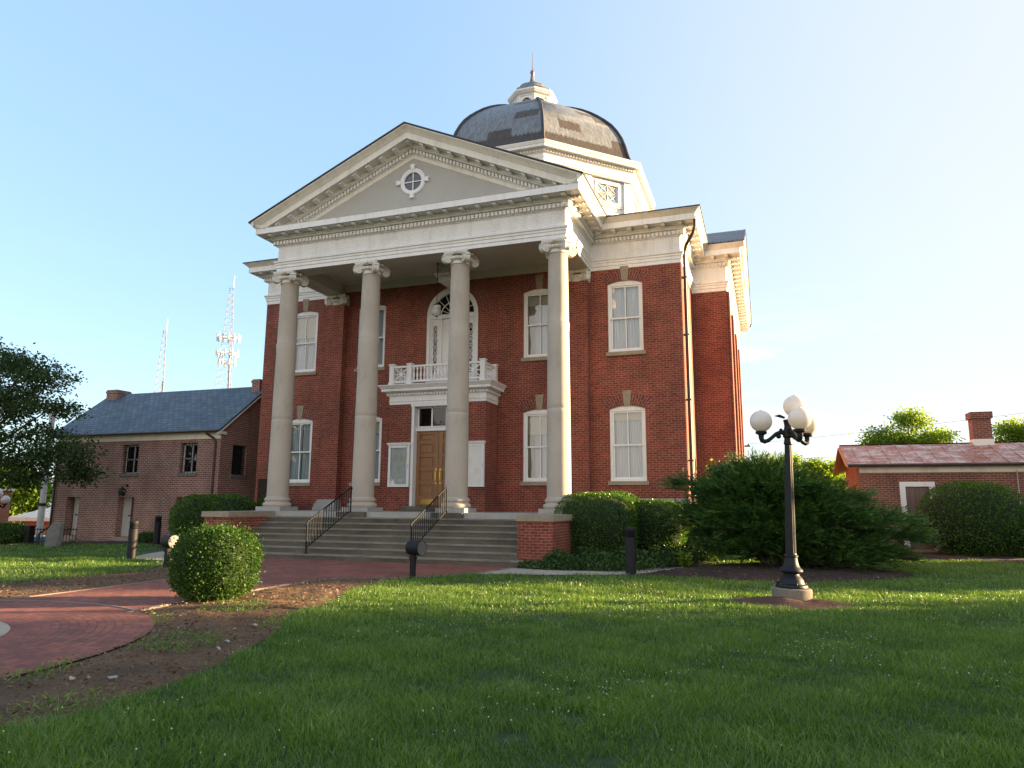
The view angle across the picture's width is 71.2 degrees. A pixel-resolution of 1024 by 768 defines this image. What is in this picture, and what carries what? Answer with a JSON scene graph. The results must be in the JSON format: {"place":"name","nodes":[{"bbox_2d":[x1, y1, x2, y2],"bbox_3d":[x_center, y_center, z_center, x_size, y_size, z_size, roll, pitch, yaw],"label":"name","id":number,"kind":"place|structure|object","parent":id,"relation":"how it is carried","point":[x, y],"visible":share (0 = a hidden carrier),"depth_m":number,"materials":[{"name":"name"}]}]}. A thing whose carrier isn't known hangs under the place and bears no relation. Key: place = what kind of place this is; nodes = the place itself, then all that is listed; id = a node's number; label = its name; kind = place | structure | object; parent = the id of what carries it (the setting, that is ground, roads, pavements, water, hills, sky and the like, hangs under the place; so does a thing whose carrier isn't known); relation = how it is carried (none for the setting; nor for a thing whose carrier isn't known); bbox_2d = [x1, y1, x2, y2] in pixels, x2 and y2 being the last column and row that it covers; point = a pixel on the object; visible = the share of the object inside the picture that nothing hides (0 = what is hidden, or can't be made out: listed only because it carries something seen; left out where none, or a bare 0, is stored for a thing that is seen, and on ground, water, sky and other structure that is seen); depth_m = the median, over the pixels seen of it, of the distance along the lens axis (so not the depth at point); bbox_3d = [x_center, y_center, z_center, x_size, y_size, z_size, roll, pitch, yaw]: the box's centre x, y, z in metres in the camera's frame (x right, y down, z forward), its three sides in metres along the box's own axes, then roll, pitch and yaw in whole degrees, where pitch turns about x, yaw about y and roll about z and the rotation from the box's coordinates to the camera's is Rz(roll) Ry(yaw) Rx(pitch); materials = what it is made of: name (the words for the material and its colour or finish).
{"place":"outdoors","nodes":[
{"label":"outdoors","id":0,"kind":"place"},
{"bbox_2d":[8,558,513,609],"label":"brick path","id":1,"kind":"structure","parent":0,"point":[148,594],"depth_m":15.65,"materials":[{"name":"red brick"}]},
{"bbox_2d":[0,505,1023,767],"bbox_3d":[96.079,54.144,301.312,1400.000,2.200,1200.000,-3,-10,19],"label":"ground","id":2,"kind":"structure","parent":0,"point":[600,759],"depth_m":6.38,"materials":[{"name":"green plant"}]},
{"bbox_2d":[0,622,9,636],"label":"stone disc","id":3,"kind":"object","parent":2,"relation":"on","point":[4,628],"visible":0.98,"depth_m":8.79,"materials":[{"name":"stone"}]},
{"bbox_2d":[0,490,9,507],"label":"lamp post","id":4,"kind":"object","parent":2,"relation":"on","point":[5,500],"visible":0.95,"depth_m":33.30,"materials":[{"name":"glass"}]},
{"bbox_2d":[0,488,14,544],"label":"red building","id":5,"kind":"structure","parent":2,"relation":"on","point":[4,514],"depth_m":42.05,"materials":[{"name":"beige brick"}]},
{"bbox_2d":[0,522,24,544],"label":"rounded bush","id":6,"kind":"object","parent":2,"relation":"on","point":[11,532],"visible":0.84,"depth_m":26.52,"materials":[{"name":"green plant"}]},
{"bbox_2d":[0,467,53,524],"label":"street tree","id":7,"kind":"object","parent":2,"relation":"on","point":[20,503],"visible":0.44,"depth_m":81.51,"materials":[{"name":"green plant"}]},
{"bbox_2d":[8,507,50,544],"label":"shed","id":8,"kind":"structure","parent":2,"relation":"on","point":[29,518],"depth_m":48.72,"materials":[{"name":"white metal"}]},
{"bbox_2d":[34,535,44,542],"bbox_3d":[-24.743,8.712,37.688,1.700,1.440,4.500,6,-11,-30],"label":"parked car","id":9,"kind":"object","parent":2,"relation":"on","point":[41,540],"depth_m":36.46,"materials":[{"name":"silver paint"}]},
{"bbox_2d":[35,404,54,534],"bbox_3d":[-25.465,5.524,38.954,0.480,9.100,0.480,-3,-10,19],"label":"street pole","id":10,"kind":"object","parent":2,"relation":"on","point":[42,504],"visible":0.41,"depth_m":38.69,"materials":[{"name":"grey metal"}]},
{"bbox_2d":[23,525,77,544],"bbox_3d":[-17.809,5.848,26.818,3.078,1.082,0.980,-4,-10,24],"label":"iron fence","id":11,"kind":"object","parent":2,"relation":"on","point":[29,533],"visible":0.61,"depth_m":26.51,"materials":[{"name":"black metal"}]},
{"bbox_2d":[44,522,64,546],"bbox_3d":[-16.268,5.377,25.433,0.585,0.905,0.145,0,-10,1],"label":"marker stone","id":12,"kind":"object","parent":2,"relation":"on","point":[54,534],"visible":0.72,"depth_m":25.38,"materials":[{"name":"grey stone"}]},
{"bbox_2d":[0,336,114,496],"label":"leafy tree","id":13,"kind":"object","parent":2,"relation":"on","point":[15,399],"visible":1,"depth_m":25.69,"materials":[{"name":"green plant"}]},
{"bbox_2d":[0,601,153,677],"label":"brick circle","id":14,"kind":"object","parent":2,"relation":"on","point":[38,634],"visible":0.96,"depth_m":8.68,"materials":[{"name":"red brick"}]},
{"bbox_2d":[0,568,174,598],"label":"mulch bed","id":15,"kind":"object","parent":2,"relation":"on","point":[58,586],"visible":0.73,"depth_m":13.68,"materials":[{"name":"brown soil"}]},
{"bbox_2d":[161,535,178,567],"bbox_3d":[-8.306,4.085,17.324,0.377,0.852,0.324,-6,-11,33],"label":"floodlight","id":16,"kind":"object","parent":15,"relation":"on","point":[166,543],"visible":0.79,"depth_m":17.27,"materials":[{"name":"black metal"}]},
{"bbox_2d":[66,540,160,543],"bbox_3d":[-14.618,6.149,27.672,5.200,0.035,2.800,-3,-10,19],"label":"mulch bed","id":17,"kind":"object","parent":2,"relation":"on","point":[109,542],"visible":0.38,"depth_m":27.71,"materials":[{"name":"brown soil"}]},
{"bbox_2d":[137,531,153,542],"bbox_3d":[-14.354,6.045,28.147,0.999,0.517,0.894,-3,-10,19],"label":"rounded bush","id":18,"kind":"object","parent":17,"relation":"on","point":[145,537],"visible":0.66,"depth_m":27.86,"materials":[{"name":"green plant"}]},
{"bbox_2d":[126,521,138,559],"bbox_3d":[-10.568,4.378,19.919,0.244,1.110,0.244,-3,-10,19],"label":"bollard","id":19,"kind":"object","parent":2,"relation":"on","point":[132,540],"visible":0.98,"depth_m":19.84,"materials":[{"name":"brown metal"}]},
{"bbox_2d":[36,379,261,543],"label":"jail house","id":20,"kind":"structure","parent":2,"relation":"on","point":[166,451],"depth_m":30.10,"materials":[{"name":"brown brick"}]},
{"bbox_2d":[71,497,79,534],"bbox_3d":[-18.848,5.714,30.970,0.420,1.630,0.125,-3,-10,19],"label":"door","id":21,"kind":"structure","parent":20,"relation":"in","point":[76,506],"depth_m":31.00,"materials":[{"name":"white wood"}]},
{"bbox_2d":[118,484,127,495],"bbox_3d":[-16.142,4.393,29.714,0.240,0.490,0.372,-3,-10,19],"label":"wall lantern","id":22,"kind":"object","parent":20,"relation":"attached to","point":[122,492],"depth_m":29.66,"materials":[{"name":"black metal"}]},
{"bbox_2d":[121,497,134,536],"bbox_3d":[-15.989,5.564,29.978,0.880,1.630,0.125,-3,-10,19],"label":"door","id":23,"kind":"structure","parent":20,"relation":"in","point":[128,508],"depth_m":30.05,"materials":[{"name":"white wood"}]},
{"bbox_2d":[119,445,138,476],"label":"window","id":24,"kind":"structure","parent":20,"relation":"in","point":[132,452],"depth_m":30.28,"materials":[{"name":"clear glass"}]},
{"bbox_2d":[176,443,197,475],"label":"window","id":25,"kind":"structure","parent":20,"relation":"in","point":[189,462],"depth_m":29.27,"materials":[{"name":"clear glass"}]},
{"bbox_2d":[230,446,246,477],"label":"window","id":26,"kind":"structure","parent":20,"relation":"in","point":[235,475],"depth_m":29.69,"materials":[{"name":"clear glass"}]},
{"bbox_2d":[136,550,177,560],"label":"concrete walk","id":27,"kind":"structure","parent":2,"relation":"on","point":[157,555],"depth_m":20.86,"materials":[{"name":"grey concrete"}]},
{"bbox_2d":[153,516,161,543],"bbox_3d":[-13.394,5.557,27.014,0.244,1.110,0.244,-3,-10,19],"label":"bollard","id":28,"kind":"object","parent":2,"relation":"on","point":[157,530],"visible":0.96,"depth_m":26.93,"materials":[{"name":"black metal"}]},
{"bbox_2d":[154,319,167,392],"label":"radio mast","id":29,"kind":"object","parent":2,"relation":"on","point":[162,384],"visible":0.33,"depth_m":223.49,"materials":[{"name":"metal"}]},
{"bbox_2d":[0,578,410,729],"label":"mulch bed","id":30,"kind":"object","parent":2,"relation":"on","point":[149,674],"visible":0.77,"depth_m":7.34,"materials":[{"name":"brown soil"}]},
{"bbox_2d":[0,596,328,724],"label":"bed weeds","id":31,"kind":"object","parent":30,"relation":"on","point":[41,669],"visible":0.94,"depth_m":7.42,"materials":[{"name":"green plant"}]},
{"bbox_2d":[162,520,267,603],"bbox_3d":[-4.819,2.904,11.661,1.557,1.345,1.528,-3,-10,19],"label":"boxwood shrub","id":32,"kind":"object","parent":30,"relation":"on","point":[213,562],"visible":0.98,"depth_m":11.25,"materials":[{"name":"green plant"}]},
{"bbox_2d":[215,276,240,388],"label":"radio mast","id":33,"kind":"object","parent":2,"relation":"on","point":[230,354],"visible":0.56,"depth_m":215.82,"materials":[{"name":"metal"}]},
{"bbox_2d":[0,568,510,612],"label":"path edging","id":34,"kind":"object","parent":2,"relation":"on","point":[133,610],"visible":0.44,"depth_m":12.32,"materials":[{"name":"beige concrete"}]},
{"bbox_2d":[405,540,426,577],"bbox_3d":[-2.085,3.796,15.383,0.377,0.852,0.324,-6,-11,33],"label":"floodlight","id":35,"kind":"object","parent":2,"relation":"on","point":[413,548],"visible":1,"depth_m":15.33,"materials":[{"name":"black metal"}]},
{"bbox_2d":[0,562,911,727],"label":"bark chips","id":36,"kind":"object","parent":2,"relation":"on","point":[128,669],"visible":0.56,"depth_m":9.62,"materials":[{"name":"brown wood"}]},
{"bbox_2d":[201,53,751,567],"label":"courthouse","id":37,"kind":"structure","parent":2,"relation":"on","point":[585,327],"depth_m":24.69,"materials":[{"name":"red brick"}]},
{"bbox_2d":[257,479,266,501],"bbox_3d":[-9.819,4.287,28.282,0.560,1.080,0.056,-3,-10,19],"label":"wall plaque","id":38,"kind":"object","parent":37,"relation":"attached to","point":[262,486],"depth_m":28.31,"materials":[{"name":"brown metal"}]},
{"bbox_2d":[289,406,318,485],"bbox_3d":[-8.366,2.440,28.229,1.783,3.163,0.362,-3,-10,19],"label":"window","id":39,"kind":"structure","parent":37,"relation":"in","point":[308,415],"depth_m":28.28,"materials":[{"name":"paint"}]},
{"bbox_2d":[295,299,324,375],"bbox_3d":[-8.339,-1.879,28.958,1.783,3.163,0.362,-3,-10,19],"label":"window","id":40,"kind":"structure","parent":37,"relation":"in","point":[307,328],"depth_m":29.01,"materials":[{"name":"paint"}]},
{"bbox_2d":[303,487,352,553],"bbox_3d":[-5.482,4.040,21.521,0.120,1.942,2.380,-3,-10,19],"label":"handrail","id":41,"kind":"object","parent":37,"relation":"on","point":[329,504],"visible":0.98,"depth_m":21.42,"materials":[{"name":"black metal"}]},
{"bbox_2d":[348,406,387,485],"bbox_3d":[-5.460,2.288,27.220,1.783,3.163,0.362,-3,-10,19],"label":"window","id":42,"kind":"structure","parent":37,"relation":"in","point":[381,411],"depth_m":27.12,"materials":[{"name":"paint"}]},
{"bbox_2d":[354,295,391,371],"bbox_3d":[-5.433,-2.031,27.949,1.783,3.163,0.362,-3,-10,19],"label":"window","id":43,"kind":"structure","parent":37,"relation":"in","point":[384,300],"depth_m":27.88,"materials":[{"name":"paint"}]},
{"bbox_2d":[387,442,410,486],"bbox_3d":[-3.997,2.845,25.183,0.920,1.545,0.140,-3,-10,19],"label":"notice board","id":44,"kind":"object","parent":37,"relation":"attached to","point":[398,464],"visible":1,"depth_m":25.20,"materials":[{"name":"paint"}]},
{"bbox_2d":[415,431,438,505],"bbox_3d":[-2.989,2.957,25.117,0.854,2.605,0.161,-3,-10,19],"label":"door","id":45,"kind":"structure","parent":37,"relation":"in","point":[427,455],"depth_m":25.14,"materials":[{"name":"brown wood"}]},
{"bbox_2d":[410,486,447,540],"bbox_3d":[-2.349,3.876,20.434,0.120,1.942,2.380,-3,-10,19],"label":"handrail","id":46,"kind":"object","parent":37,"relation":"on","point":[421,513],"visible":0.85,"depth_m":20.34,"materials":[{"name":"black metal"}]},
{"bbox_2d":[433,263,440,316],"bbox_3d":[-2.681,-3.366,25.636,0.300,1.980,0.300,-3,-10,19],"label":"hanging lantern","id":47,"kind":"object","parent":37,"relation":"hanging from","point":[436,310],"visible":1,"depth_m":25.42,"materials":[{"name":"white glass"}]},
{"bbox_2d":[437,431,445,505],"bbox_3d":[-2.172,2.914,24.833,0.854,2.605,0.161,-3,-10,19],"label":"door","id":48,"kind":"structure","parent":37,"relation":"in","point":[442,434],"depth_m":24.97,"materials":[{"name":"brown wood"}]},
{"bbox_2d":[441,319,448,381],"bbox_3d":[-2.205,-1.159,26.674,0.880,2.640,0.052,-3,-10,19],"label":"balcony door","id":49,"kind":"structure","parent":37,"relation":"in","point":[445,338],"depth_m":26.81,"materials":[{"name":"white paint"}]},
{"bbox_2d":[468,441,485,486],"bbox_3d":[-1.336,2.706,24.259,0.920,1.545,0.140,-3,-10,19],"label":"notice board","id":50,"kind":"object","parent":37,"relation":"attached to","point":[476,460],"visible":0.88,"depth_m":24.24,"materials":[{"name":"paint"}]},
{"bbox_2d":[516,394,546,485],"bbox_3d":[0.994,1.950,24.978,1.783,3.163,0.362,-3,-10,19],"label":"window","id":51,"kind":"structure","parent":37,"relation":"in","point":[534,421],"depth_m":25.08,"materials":[{"name":"glass"}]},
{"bbox_2d":[516,274,547,361],"bbox_3d":[1.021,-2.369,25.707,1.783,3.163,0.362,-3,-10,19],"label":"window","id":52,"kind":"structure","parent":37,"relation":"in","point":[533,299],"depth_m":25.81,"materials":[{"name":"paint"}]},
{"bbox_2d":[592,177,622,209],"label":"drum window","id":53,"kind":"structure","parent":37,"relation":"in","point":[605,191],"depth_m":32.65,"materials":[{"name":"paint"}]},
{"bbox_2d":[599,265,649,355],"bbox_3d":[3.927,-2.521,24.698,1.783,3.163,0.362,-3,-10,19],"label":"window","id":54,"kind":"structure","parent":37,"relation":"in","point":[619,324],"depth_m":24.76,"materials":[{"name":"paint"}]},
{"bbox_2d":[601,390,653,484],"bbox_3d":[3.900,1.798,23.969,1.783,3.163,0.362,-3,-10,19],"label":"window","id":55,"kind":"structure","parent":37,"relation":"in","point":[625,415],"depth_m":24.03,"materials":[{"name":"paint"}]},
{"bbox_2d":[633,194,637,211],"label":"drum window","id":56,"kind":"structure","parent":37,"relation":"in","point":[635,206],"depth_m":34.45,"materials":[{"name":"paint"}]},
{"bbox_2d":[2,563,1022,754],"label":"clover blooms","id":57,"kind":"object","parent":2,"relation":"on","point":[623,671],"visible":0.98,"depth_m":8.01,"materials":[{"name":"white plant"}]},
{"bbox_2d":[476,567,687,574],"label":"concrete walk","id":58,"kind":"structure","parent":2,"relation":"on","point":[535,571],"depth_m":16.88,"materials":[{"name":"grey concrete"}]},
{"bbox_2d":[525,557,719,570],"bbox_3d":[3.259,4.945,19.895,4.650,0.041,6.600,-3,-10,19],"label":"mulch bed","id":59,"kind":"object","parent":2,"relation":"on","point":[678,565],"visible":0.18,"depth_m":18.65,"materials":[{"name":"brown soil"}]},
{"bbox_2d":[554,490,642,552],"bbox_3d":[2.625,4.167,21.134,2.561,2.103,3.260,-3,-10,19],"label":"clipped hedge","id":60,"kind":"object","parent":59,"relation":"on","point":[602,520],"visible":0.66,"depth_m":19.91,"materials":[{"name":"green plant"}]},
{"bbox_2d":[517,544,719,571],"bbox_3d":[3.325,4.726,19.897,4.650,0.537,6.732,-3,-10,19],"label":"ivy","id":61,"kind":"object","parent":59,"relation":"on","point":[659,556],"visible":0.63,"depth_m":17.85,"materials":[{"name":"green plant"}]},
{"bbox_2d":[631,498,694,550],"bbox_3d":[4.429,4.375,21.543,2.113,1.850,2.652,-3,-10,19],"label":"clipped hedge","id":62,"kind":"object","parent":59,"relation":"on","point":[651,532],"visible":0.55,"depth_m":20.55,"materials":[{"name":"green plant"}]},
{"bbox_2d":[672,550,693,567],"bbox_3d":[4.351,4.399,17.890,0.629,0.481,0.423,6,-11,-31],"label":"fern tuft","id":63,"kind":"object","parent":59,"relation":"on","point":[685,559],"visible":0.93,"depth_m":17.84,"materials":[{"name":"green plant"}]},
{"bbox_2d":[625,527,635,574],"bbox_3d":[2.757,3.907,16.639,0.244,1.110,0.244,-3,-10,19],"label":"bollard","id":64,"kind":"object","parent":2,"relation":"on","point":[630,552],"visible":0.99,"depth_m":16.55,"materials":[{"name":"black metal"}]},
{"bbox_2d":[758,452,782,460],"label":"tree","id":65,"kind":"object","parent":2,"relation":"on","point":[773,455],"depth_m":95.71,"materials":[{"name":"green plant"}]},
{"bbox_2d":[637,562,913,582],"bbox_3d":[6.268,4.388,16.722,5.347,0.121,4.545,9,-13,-43],"label":"mulch bed","id":66,"kind":"object","parent":2,"relation":"on","point":[731,571],"visible":0.83,"depth_m":16.25,"materials":[{"name":"brown soil"}]},
{"bbox_2d":[750,395,818,600],"bbox_3d":[4.633,1.944,12.085,1.134,3.587,1.058,-1,-10,19],"label":"lamp post","id":67,"kind":"object","parent":2,"relation":"on","point":[802,420],"visible":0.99,"depth_m":12.00,"materials":[{"name":"metal"}]},
{"bbox_2d":[732,596,855,609],"bbox_3d":[4.555,3.523,11.666,1.981,0.124,1.295,-3,-10,19],"label":"soil mound","id":68,"kind":"object","parent":2,"relation":"on","point":[812,603],"visible":0.79,"depth_m":11.41,"materials":[{"name":"brown soil"}]},
{"bbox_2d":[779,452,813,475],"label":"tree","id":69,"kind":"object","parent":2,"relation":"on","point":[799,461],"visible":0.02,"depth_m":95.89,"materials":[{"name":"green plant"}]},
{"bbox_2d":[653,448,948,573],"bbox_3d":[7.191,3.364,18.635,6.935,3.576,4.239,-3,-10,19],"label":"juniper","id":70,"kind":"object","parent":2,"relation":"on","point":[738,508],"visible":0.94,"depth_m":17.61,"materials":[{"name":"green plant"}]},
{"bbox_2d":[802,457,843,487],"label":"tree","id":71,"kind":"object","parent":2,"relation":"on","point":[816,464],"visible":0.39,"depth_m":95.82,"materials":[{"name":"green plant"}]},
{"bbox_2d":[812,458,846,488],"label":"tree","id":72,"kind":"object","parent":2,"relation":"on","point":[843,475],"visible":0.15,"depth_m":96.43,"materials":[{"name":"green plant"}]},
{"bbox_2d":[848,403,965,444],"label":"sunlit tree","id":73,"kind":"object","parent":2,"relation":"on","point":[908,419],"visible":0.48,"depth_m":71.16,"materials":[{"name":"green plant"}]},
{"bbox_2d":[833,411,1023,552],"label":"brick house","id":74,"kind":"structure","parent":2,"relation":"on","point":[902,475],"depth_m":25.85,"materials":[{"name":"red brick"}]},
{"bbox_2d":[905,487,933,548],"bbox_3d":[14.511,4.759,25.488,0.756,2.180,0.040,-3,-10,19],"label":"door","id":75,"kind":"structure","parent":74,"relation":"in","point":[913,495],"depth_m":25.59,"materials":[{"name":"wood"}]},
{"bbox_2d":[908,552,1023,563],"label":"mulch bed","id":76,"kind":"object","parent":2,"relation":"on","point":[960,557],"visible":0.37,"depth_m":22.09,"materials":[{"name":"brown soil"}]},
{"bbox_2d":[915,480,1023,556],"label":"round bush","id":77,"kind":"object","parent":76,"relation":"on","point":[970,518],"visible":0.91,"depth_m":22.73,"materials":[{"name":"green plant"}]},
{"bbox_2d":[991,412,1023,441],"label":"sunlit tree","id":78,"kind":"object","parent":2,"relation":"on","point":[1013,431],"visible":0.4,"depth_m":68.33,"materials":[{"name":"green plant"}]},
{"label":"utility pole","id":79,"kind":"object","parent":2,"relation":"on","visible":0},
{"bbox_2d":[753,413,1019,443],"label":"overhead wire","id":80,"kind":"object","parent":79,"relation":"attached to","point":[887,429],"visible":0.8,"depth_m":54.46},
{"bbox_2d":[0,0,1023,504],"label":"sky","id":81,"kind":"structure","parent":0,"point":[868,155],"materials":[{"name":"blue"}]},
{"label":"mulch bed","id":82,"kind":"structure","parent":0,"visible":0},
{"bbox_2d":[167,493,257,537],"bbox_3d":[-10.867,4.960,26.050,3.317,2.009,2.208,-3,-10,19],"label":"rounded bush","id":83,"kind":"object","parent":82,"relation":"on","point":[189,509],"visible":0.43,"depth_m":25.51,"materials":[{"name":"green plant"}]},
{"bbox_2d":[256,493,292,506],"bbox_3d":[-8.857,5.031,26.573,1.427,2.061,1.542,-3,-10,19],"label":"potted plant","id":84,"kind":"object","parent":82,"relation":"on","point":[261,501],"visible":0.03,"depth_m":26.37,"materials":[{"name":"green plant"}]}
]}

